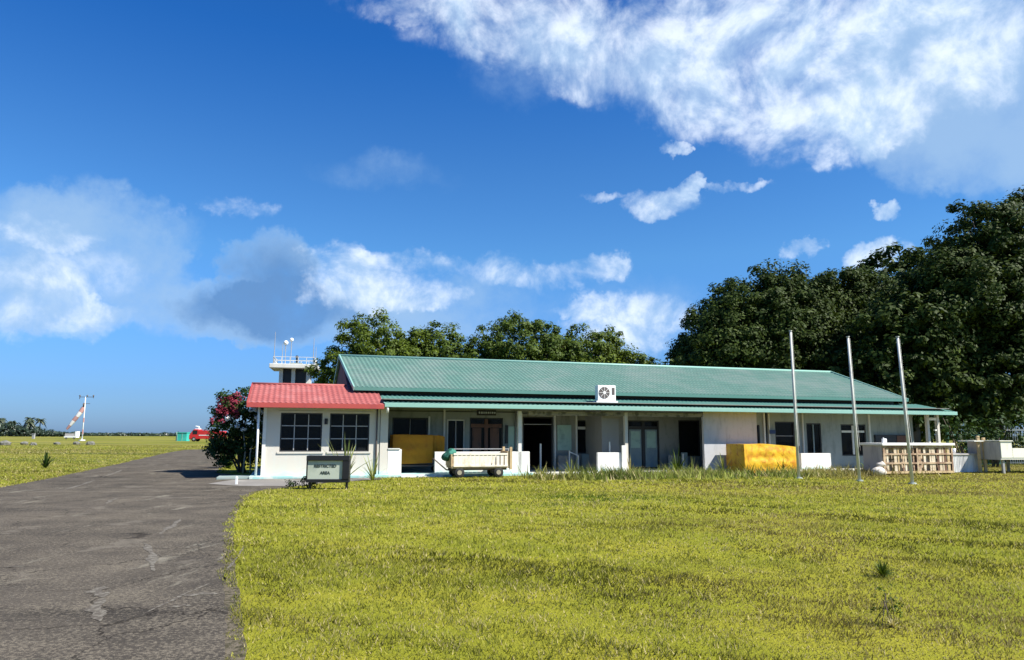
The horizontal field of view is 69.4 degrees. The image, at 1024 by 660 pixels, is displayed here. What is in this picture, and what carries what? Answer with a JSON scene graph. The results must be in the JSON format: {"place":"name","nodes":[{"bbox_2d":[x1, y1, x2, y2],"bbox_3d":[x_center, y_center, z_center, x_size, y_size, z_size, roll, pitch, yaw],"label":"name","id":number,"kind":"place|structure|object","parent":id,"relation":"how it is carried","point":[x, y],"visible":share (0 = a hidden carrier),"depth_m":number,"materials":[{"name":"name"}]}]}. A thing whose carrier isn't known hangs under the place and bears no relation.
{"place":"outdoors","nodes":[
{"label":"outdoors","id":0,"kind":"place"},
{"bbox_2d":[0,449,380,659],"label":"road","id":1,"kind":"structure","parent":0,"point":[66,549],"depth_m":9.33,"materials":[{"name":"grey asphalt"}]},
{"bbox_2d":[10,470,248,620],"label":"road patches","id":2,"kind":"object","parent":1,"relation":"on","point":[95,607],"visible":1,"depth_m":7.49,"materials":[{"name":"asphalt"}]},
{"bbox_2d":[0,436,1023,659],"bbox_3d":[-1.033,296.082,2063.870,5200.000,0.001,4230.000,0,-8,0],"label":"ground","id":3,"kind":"structure","parent":0,"point":[129,440],"depth_m":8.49,"materials":[{"name":"green plant"}]},
{"bbox_2d":[0,440,11,444],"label":"rubble","id":4,"kind":"object","parent":3,"relation":"on","point":[5,442],"visible":0.6,"depth_m":102.68,"materials":[{"name":"stone"}]},
{"bbox_2d":[23,417,34,425],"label":"palm tree","id":5,"kind":"object","parent":3,"relation":"on","point":[29,419],"visible":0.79,"depth_m":445.15,"materials":[{"name":"green plant"}]},
{"bbox_2d":[24,420,34,436],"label":"palm tree","id":6,"kind":"object","parent":3,"relation":"on","point":[31,423],"visible":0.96,"depth_m":435.38,"materials":[{"name":"green plant"}]},
{"bbox_2d":[35,418,46,426],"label":"palm tree","id":7,"kind":"object","parent":3,"relation":"on","point":[38,420],"visible":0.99,"depth_m":440.80,"materials":[{"name":"green plant"}]},
{"bbox_2d":[0,422,83,436],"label":"thicket","id":8,"kind":"object","parent":3,"relation":"on","point":[14,431],"visible":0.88,"depth_m":434.37,"materials":[{"name":"green plant"}]},
{"bbox_2d":[36,452,54,467],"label":"round weed","id":9,"kind":"object","parent":3,"relation":"on","point":[45,464],"visible":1,"depth_m":35.19,"materials":[{"name":"green plant"}]},
{"bbox_2d":[64,431,79,438],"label":"pickup truck","id":10,"kind":"object","parent":3,"relation":"on","point":[76,434],"visible":0.88,"depth_m":226.94,"materials":[{"name":"white paint"}]},
{"bbox_2d":[66,395,93,440],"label":"windsock","id":11,"kind":"object","parent":3,"relation":"on","point":[77,415],"visible":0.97,"depth_m":178.35,"materials":[{"name":"white paint"}]},
{"bbox_2d":[86,441,94,444],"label":"rubble","id":12,"kind":"object","parent":3,"relation":"on","point":[90,443],"visible":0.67,"depth_m":111.24,"materials":[{"name":"stone"}]},
{"bbox_2d":[176,432,190,440],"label":"field hut","id":13,"kind":"object","parent":3,"relation":"on","point":[182,436],"visible":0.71,"depth_m":177.27,"materials":[{"name":"teal paint"}]},
{"bbox_2d":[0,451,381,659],"bbox_3d":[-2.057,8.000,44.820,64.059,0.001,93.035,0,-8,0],"label":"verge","id":14,"kind":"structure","parent":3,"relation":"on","point":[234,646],"depth_m":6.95,"materials":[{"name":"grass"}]},
{"bbox_2d":[189,426,226,441],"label":"fire truck","id":15,"kind":"object","parent":3,"relation":"on","point":[195,434],"visible":0.52,"depth_m":167.16,"materials":[{"name":"red paint"}]},
{"bbox_2d":[194,427,236,467],"bbox_3d":[-14.173,5.561,35.808,2.752,2.208,3.007,2,-8,-10],"label":"young palm","id":16,"kind":"object","parent":3,"relation":"on","point":[222,459],"visible":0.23,"depth_m":35.37,"materials":[{"name":"green plant"}]},
{"bbox_2d":[201,386,263,473],"bbox_3d":[-11.579,4.279,31.790,3.474,3.785,3.218,0,-8,0],"label":"bougainvillea","id":17,"kind":"object","parent":3,"relation":"on","point":[231,408],"visible":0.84,"depth_m":31.09,"materials":[{"name":"green plant"}]},
{"bbox_2d":[209,478,370,485],"bbox_3d":[-7.418,5.197,25.366,5.000,0.001,4.500,0,-8,0],"label":"apron","id":18,"kind":"object","parent":3,"relation":"on","point":[269,482],"visible":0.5,"depth_m":24.80,"materials":[{"name":"concrete"}]},
{"bbox_2d":[269,332,319,383],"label":"control tower","id":19,"kind":"structure","parent":3,"relation":"on","point":[292,373],"depth_m":74.78,"materials":[{"name":"white paint"}]},
{"bbox_2d":[285,476,320,488],"bbox_3d":[-6.325,4.598,22.271,1.126,0.456,0.685,2,-8,-11],"label":"bush","id":20,"kind":"object","parent":3,"relation":"on","point":[290,483],"visible":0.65,"depth_m":22.22,"materials":[{"name":"green plant"}]},
{"bbox_2d":[306,455,350,488],"bbox_3d":[-5.483,4.276,22.084,1.260,1.035,0.340,1,-8,-4],"label":"area sign","id":21,"kind":"object","parent":3,"relation":"on","point":[328,468],"visible":1,"depth_m":21.98,"materials":[{"name":"white metal"}]},
{"bbox_2d":[302,437,378,474],"bbox_3d":[-6.138,4.509,26.617,1.669,1.749,2.542,-6,-10,38],"label":"garden plant","id":22,"kind":"object","parent":3,"relation":"on","point":[347,453],"visible":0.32,"depth_m":26.50,"materials":[{"name":"green plant"}]},
{"bbox_2d":[303,307,442,383],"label":"broadleaf tree","id":23,"kind":"object","parent":3,"relation":"on","point":[402,345],"visible":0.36,"depth_m":58.86,"materials":[{"name":"green plant"}]},
{"bbox_2d":[357,453,393,479],"bbox_3d":[-5.007,4.814,26.360,1.692,1.081,1.107,-4,-9,27],"label":"garden plant","id":24,"kind":"object","parent":3,"relation":"on","point":[371,476],"visible":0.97,"depth_m":26.39,"materials":[{"name":"green plant"}]},
{"bbox_2d":[411,320,482,358],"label":"broadleaf tree","id":25,"kind":"object","parent":3,"relation":"on","point":[451,346],"visible":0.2,"depth_m":61.01,"materials":[{"name":"green plant"}]},
{"bbox_2d":[432,447,511,477],"bbox_3d":[-1.608,5.116,28.672,3.048,1.160,1.100,3,-8,-17],"label":"baggage cart","id":26,"kind":"object","parent":3,"relation":"on","point":[495,464],"visible":0.98,"depth_m":28.38,"materials":[{"name":"white metal"}]},
{"bbox_2d":[441,448,455,460],"bbox_3d":[-2.430,4.797,28.444,0.651,0.427,0.524,-16,-3,-19],"label":"cloth bundle","id":27,"kind":"object","parent":26,"relation":"hanging from","point":[445,456],"visible":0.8,"depth_m":28.26,"materials":[{"name":"teal fabric"}]},
{"bbox_2d":[5,431,1016,438],"bbox_3d":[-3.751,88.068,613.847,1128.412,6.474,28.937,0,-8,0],"label":"distant treeline","id":28,"kind":"object","parent":3,"relation":"on","point":[128,434],"visible":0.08,"depth_m":609.19,"materials":[{"name":"green plant"}]},
{"bbox_2d":[454,310,589,361],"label":"broadleaf tree","id":29,"kind":"object","parent":3,"relation":"on","point":[497,347],"visible":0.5,"depth_m":60.07,"materials":[{"name":"green plant"}]},
{"bbox_2d":[565,457,577,474],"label":"tall weed","id":30,"kind":"object","parent":3,"relation":"on","point":[571,465],"visible":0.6,"depth_m":29.60,"materials":[{"name":"green plant"}]},
{"bbox_2d":[216,354,957,478],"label":"terminal building","id":31,"kind":"structure","parent":3,"relation":"on","point":[541,414],"depth_m":33.21,"materials":[{"name":"concrete"}]},
{"bbox_2d":[279,413,322,451],"bbox_3d":[-7.980,3.871,27.999,1.520,1.450,0.080,3,-8,-17],"label":"window","id":32,"kind":"structure","parent":31,"relation":"in","point":[299,432],"depth_m":27.99,"materials":[{"name":"black glass"}]},
{"bbox_2d":[329,413,369,451],"bbox_3d":[-6.270,3.950,28.513,1.500,1.450,0.080,3,-8,-17],"label":"window","id":33,"kind":"structure","parent":31,"relation":"in","point":[354,427],"depth_m":28.52,"materials":[{"name":"black glass"}]},
{"bbox_2d":[392,418,427,434],"bbox_3d":[-4.366,4.418,31.565,1.520,1.340,0.080,3,-8,-17],"label":"window","id":34,"kind":"structure","parent":31,"relation":"in","point":[412,426],"depth_m":31.62,"materials":[{"name":"black glass"}]},
{"bbox_2d":[390,434,444,470],"bbox_3d":[-3.897,5.061,30.432,2.246,1.549,1.019,3,-8,-17],"label":"covered trolley","id":35,"kind":"object","parent":31,"relation":"on","point":[416,449],"visible":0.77,"depth_m":30.02,"materials":[{"name":"metal"}]},
{"bbox_2d":[447,419,464,451],"bbox_3d":[-2.455,4.982,32.073,0.780,2.180,0.080,3,-8,-17],"label":"window","id":36,"kind":"structure","parent":31,"relation":"in","point":[455,428],"depth_m":32.14,"materials":[{"name":"black glass"}]},
{"bbox_2d":[472,428,480,451],"bbox_3d":[-1.550,5.191,32.314,0.400,1.800,0.070,3,-8,-17],"label":"door","id":37,"kind":"structure","parent":31,"relation":"in","point":[476,432],"depth_m":32.38,"materials":[{"name":"brown wood"}]},
{"bbox_2d":[469,418,502,451],"bbox_3d":[-1.144,4.998,32.474,1.520,2.270,0.080,3,-8,-17],"label":"door frame","id":38,"kind":"structure","parent":31,"relation":"in","point":[485,424],"depth_m":32.53,"materials":[{"name":"brown wood"}]},
{"bbox_2d":[490,428,498,451],"bbox_3d":[-0.767,5.228,32.553,0.400,1.800,0.070,3,-8,-17],"label":"door","id":39,"kind":"structure","parent":31,"relation":"in","point":[494,432],"depth_m":32.61,"materials":[{"name":"brown wood"}]},
{"bbox_2d":[523,417,552,469],"bbox_3d":[1.142,5.069,33.166,1.440,2.340,0.080,3,-8,-17],"label":"door frame","id":40,"kind":"structure","parent":31,"relation":"in","point":[551,424],"depth_m":33.25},
{"bbox_2d":[577,420,585,453],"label":"window","id":41,"kind":"structure","parent":31,"relation":"in","point":[581,430],"depth_m":33.82,"materials":[{"name":"black glass"}]},
{"bbox_2d":[593,385,617,402],"bbox_3d":[4.045,2.842,32.031,1.000,0.870,0.400,3,-8,-17],"label":"air conditioner","id":42,"kind":"object","parent":31,"relation":"on","point":[605,393],"visible":0.91,"depth_m":31.89,"materials":[{"name":"white paint"}]},
{"bbox_2d":[629,429,641,466],"bbox_3d":[5.761,5.539,34.505,0.620,1.780,0.040,3,-8,-17],"label":"door","id":43,"kind":"structure","parent":31,"relation":"in","point":[635,449],"depth_m":34.49,"materials":[{"name":"paint"}]},
{"bbox_2d":[628,420,659,468],"bbox_3d":[6.151,5.361,34.664,1.610,2.220,0.080,3,-8,-17],"label":"door frame","id":44,"kind":"structure","parent":31,"relation":"in","point":[641,425],"depth_m":34.71,"materials":[{"name":"grey wood"}]},
{"bbox_2d":[645,430,657,466],"bbox_3d":[6.542,5.575,34.739,0.620,1.780,0.040,3,-8,-17],"label":"door","id":45,"kind":"structure","parent":31,"relation":"in","point":[651,458],"depth_m":34.72,"materials":[{"name":"paint"}]},
{"bbox_2d":[678,420,699,455],"bbox_3d":[8.457,5.181,35.398,1.150,1.700,0.080,3,-8,-17],"label":"window","id":46,"kind":"structure","parent":31,"relation":"in","point":[689,432],"depth_m":35.42,"materials":[{"name":"black glass"}]},
{"bbox_2d":[757,425,759,443],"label":"window","id":47,"kind":"structure","parent":31,"relation":"in","point":[758,433],"depth_m":34.78,"materials":[{"name":"black glass"}]},
{"bbox_2d":[775,422,794,446],"bbox_3d":[12.965,5.045,35.220,1.100,1.350,0.080,3,-8,-17],"label":"window","id":48,"kind":"structure","parent":31,"relation":"in","point":[784,431],"depth_m":35.26,"materials":[{"name":"black glass"}]},
{"bbox_2d":[806,423,821,452],"bbox_3d":[14.532,5.568,35.627,0.840,2.140,0.080,3,-8,-17],"label":"window","id":49,"kind":"structure","parent":31,"relation":"in","point":[814,445],"depth_m":35.69,"materials":[{"name":"glass"}]},
{"bbox_2d":[840,424,865,455],"bbox_3d":[16.748,5.404,36.332,1.490,1.520,0.080,3,-8,-17],"label":"window","id":50,"kind":"structure","parent":31,"relation":"in","point":[847,430],"depth_m":36.30,"materials":[{"name":"black glass"}]},
{"bbox_2d":[538,323,637,363],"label":"broadleaf tree","id":51,"kind":"object","parent":3,"relation":"on","point":[600,350],"visible":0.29,"depth_m":60.85,"materials":[{"name":"green plant"}]},
{"bbox_2d":[616,349,667,364],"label":"broadleaf tree","id":52,"kind":"object","parent":3,"relation":"on","point":[641,358],"visible":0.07,"depth_m":61.64,"materials":[{"name":"green plant"}]},
{"bbox_2d":[663,348,679,364],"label":"broadleaf tree","id":53,"kind":"object","parent":3,"relation":"on","point":[667,361],"visible":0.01,"depth_m":67.81,"materials":[{"name":"green plant"}]},
{"bbox_2d":[670,449,690,470],"bbox_3d":[6.702,5.373,30.887,1.414,1.333,1.670,6,-10,-34],"label":"tall weed","id":54,"kind":"object","parent":3,"relation":"on","point":[675,465],"visible":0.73,"depth_m":30.82,"materials":[{"name":"green plant"}]},
{"bbox_2d":[714,454,732,470],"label":"tall weed","id":55,"kind":"object","parent":3,"relation":"on","point":[722,463],"visible":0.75,"depth_m":31.83,"materials":[{"name":"green plant"}]},
{"bbox_2d":[509,459,949,483],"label":"tall weeds","id":56,"kind":"object","parent":3,"relation":"on","point":[636,474],"visible":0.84,"depth_m":28.73,"materials":[{"name":"green plant"}]},
{"bbox_2d":[726,444,796,472],"bbox_3d":[10.943,5.636,32.451,2.710,1.283,1.469,3,-8,-17],"label":"covered crate","id":57,"kind":"object","parent":3,"relation":"on","point":[767,455],"visible":0.88,"depth_m":31.84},
{"bbox_2d":[665,258,861,370],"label":"broadleaf tree","id":58,"kind":"object","parent":3,"relation":"on","point":[735,327],"visible":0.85,"depth_m":54.21,"materials":[{"name":"green plant"}]},
{"bbox_2d":[789,330,802,478],"bbox_3d":[11.040,2.915,28.833,0.280,5.850,0.280,0,-8,0],"label":"flagpole","id":59,"kind":"object","parent":3,"relation":"on","point":[794,407],"visible":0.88,"depth_m":28.78,"materials":[{"name":"metal"}]},
{"bbox_2d":[846,336,862,481],"bbox_3d":[12.608,2.911,27.168,0.273,5.401,0.273,-8,-11,44],"label":"flagpole","id":60,"kind":"object","parent":3,"relation":"on","point":[854,413],"visible":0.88,"depth_m":27.11,"materials":[{"name":"metal"}]},
{"bbox_2d":[779,266,940,382],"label":"broadleaf tree","id":61,"kind":"object","parent":3,"relation":"on","point":[851,293],"visible":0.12,"depth_m":56.96,"materials":[{"name":"green plant"}]},
{"bbox_2d":[871,467,886,474],"bbox_3d":[15.216,5.860,30.688,0.635,0.372,0.419,0,-8,0],"label":"sack","id":62,"kind":"object","parent":3,"relation":"on","point":[881,471],"visible":0.65,"depth_m":30.53,"materials":[{"name":"white fabric"}]},
{"bbox_2d":[876,461,885,466],"bbox_3d":[15.372,5.613,30.824,0.362,0.286,0.272,0,-8,0],"label":"sack","id":63,"kind":"object","parent":62,"relation":"on","point":[881,464],"visible":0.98,"depth_m":30.74,"materials":[{"name":"white fabric"}]},
{"bbox_2d":[868,555,901,578],"bbox_3d":[4.295,2.728,8.538,0.417,0.240,0.428,0,-8,0],"label":"weed tuft","id":64,"kind":"object","parent":3,"relation":"on","point":[883,570],"visible":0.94,"depth_m":8.53,"materials":[{"name":"green plant"}]},
{"bbox_2d":[868,584,903,627],"bbox_3d":[3.213,2.378,6.329,0.342,0.405,0.230,0,-8,0],"label":"weed stalk","id":65,"kind":"object","parent":3,"relation":"on","point":[886,601],"visible":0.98,"depth_m":6.34,"materials":[{"name":"green plant"}]},
{"bbox_2d":[881,616,899,627],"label":"dry tuft","id":66,"kind":"object","parent":3,"relation":"on","point":[893,624],"visible":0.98,"depth_m":6.29,"materials":[{"name":"plant"}]},
{"bbox_2d":[895,336,916,483],"bbox_3d":[13.710,2.805,25.728,0.360,5.212,0.280,0,-8,0],"label":"flagpole","id":67,"kind":"object","parent":3,"relation":"on","point":[905,411],"visible":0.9,"depth_m":25.68,"materials":[{"name":"metal"}]},
{"bbox_2d":[860,443,954,474],"bbox_3d":[17.198,5.582,32.119,3.880,1.340,1.320,3,-8,-17],"label":"slatted crate","id":68,"kind":"object","parent":3,"relation":"on","point":[872,454],"visible":0.85,"depth_m":31.66,"materials":[{"name":"beige wood"}]},
{"bbox_2d":[889,459,897,470],"bbox_3d":[16.174,5.765,31.583,0.370,0.470,0.450,3,-8,-17],"label":"carton","id":69,"kind":"object","parent":68,"relation":"in","point":[891,465],"visible":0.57,"depth_m":31.35,"materials":[{"name":"brown cardboard"}]},
{"bbox_2d":[889,448,897,458],"bbox_3d":[16.176,5.270,31.654,0.370,0.470,0.450,3,-8,-17],"label":"carton","id":70,"kind":"object","parent":69,"relation":"on","point":[891,451],"visible":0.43,"depth_m":31.41,"materials":[{"name":"beige cardboard"}]},
{"bbox_2d":[897,459,904,470],"bbox_3d":[16.586,5.769,31.709,0.370,0.500,0.450,3,-8,-17],"label":"carton","id":71,"kind":"object","parent":68,"relation":"in","point":[901,466],"visible":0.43,"depth_m":31.47,"materials":[{"name":"brown cardboard"}]},
{"bbox_2d":[899,448,904,458],"bbox_3d":[16.587,5.274,31.779,0.370,0.500,0.450,3,-8,-17],"label":"carton","id":72,"kind":"object","parent":71,"relation":"on","point":[900,451],"visible":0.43,"depth_m":31.55,"materials":[{"name":"beige cardboard"}]},
{"bbox_2d":[922,459,929,469],"bbox_3d":[17.820,5.826,32.080,0.370,0.500,0.450,3,-8,-17],"label":"carton","id":73,"kind":"object","parent":68,"relation":"in","point":[927,465],"visible":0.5,"depth_m":31.87,"materials":[{"name":"brown cardboard"}]},
{"bbox_2d":[921,448,928,458],"bbox_3d":[17.822,5.331,32.151,0.370,0.500,0.450,3,-8,-17],"label":"carton","id":74,"kind":"object","parent":73,"relation":"on","point":[927,451],"visible":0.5,"depth_m":31.94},
{"bbox_2d":[827,291,1023,442],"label":"broadleaf tree","id":75,"kind":"object","parent":3,"relation":"on","point":[868,361],"visible":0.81,"depth_m":45.95,"materials":[{"name":"green plant"}]},
{"bbox_2d":[853,242,1023,445],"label":"broadleaf tree","id":76,"kind":"object","parent":3,"relation":"on","point":[871,263],"visible":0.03,"depth_m":66.11,"materials":[{"name":"green plant"}]},
{"bbox_2d":[859,185,1023,461],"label":"broadleaf tree","id":77,"kind":"object","parent":3,"relation":"on","point":[976,280],"visible":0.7,"depth_m":47.22,"materials":[{"name":"green plant"}]},
{"bbox_2d":[915,399,1004,461],"bbox_3d":[23.088,5.409,38.271,4.199,3.606,2.578,0,-8,0],"label":"shrub","id":78,"kind":"object","parent":3,"relation":"on","point":[948,427],"visible":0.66,"depth_m":38.00,"materials":[{"name":"green plant"}]},
{"bbox_2d":[946,453,978,471],"bbox_3d":[20.569,6.135,34.208,1.860,0.860,1.080,3,-8,-17],"label":"corrugated enclosure","id":79,"kind":"object","parent":3,"relation":"on","point":[965,462],"visible":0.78,"depth_m":33.73,"materials":[{"name":"white metal"}]},
{"bbox_2d":[945,430,1005,464],"bbox_3d":[25.589,6.553,40.562,7.061,2.060,0.165,6,-10,-35],"label":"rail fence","id":80,"kind":"object","parent":3,"relation":"on","point":[946,433],"visible":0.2,"depth_m":39.91,"materials":[{"name":"grey metal"}]},
{"bbox_2d":[976,436,981,472],"bbox_3d":[21.292,5.712,33.709,0.120,1.760,0.120,0,-8,0],"label":"wooden post","id":81,"kind":"object","parent":3,"relation":"on","point":[979,455],"visible":0.74,"depth_m":33.67,"materials":[{"name":"beige wood"}]},
{"bbox_2d":[981,438,987,472],"bbox_3d":[21.598,5.766,33.796,0.120,1.680,0.120,0,-8,0],"label":"wooden post","id":82,"kind":"object","parent":3,"relation":"on","point":[985,465],"visible":0.76,"depth_m":33.73,"materials":[{"name":"beige wood"}]},
{"bbox_2d":[958,440,1023,473],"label":"box stand","id":83,"kind":"object","parent":3,"relation":"on","point":[1002,450],"visible":0.81,"depth_m":33.02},
{"bbox_2d":[959,410,1023,466],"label":"shrub","id":84,"kind":"object","parent":3,"relation":"on","point":[1007,422],"visible":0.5,"depth_m":40.32,"materials":[{"name":"green plant"}]},
{"bbox_2d":[1003,426,1023,463],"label":"bar fence","id":85,"kind":"object","parent":3,"relation":"on","point":[1018,430],"visible":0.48,"depth_m":42.90,"materials":[{"name":"grey metal"}]},
{"bbox_2d":[0,0,1023,435],"label":"sky","id":86,"kind":"structure","parent":0,"point":[185,185],"materials":[{"name":"blue"}]}
]}

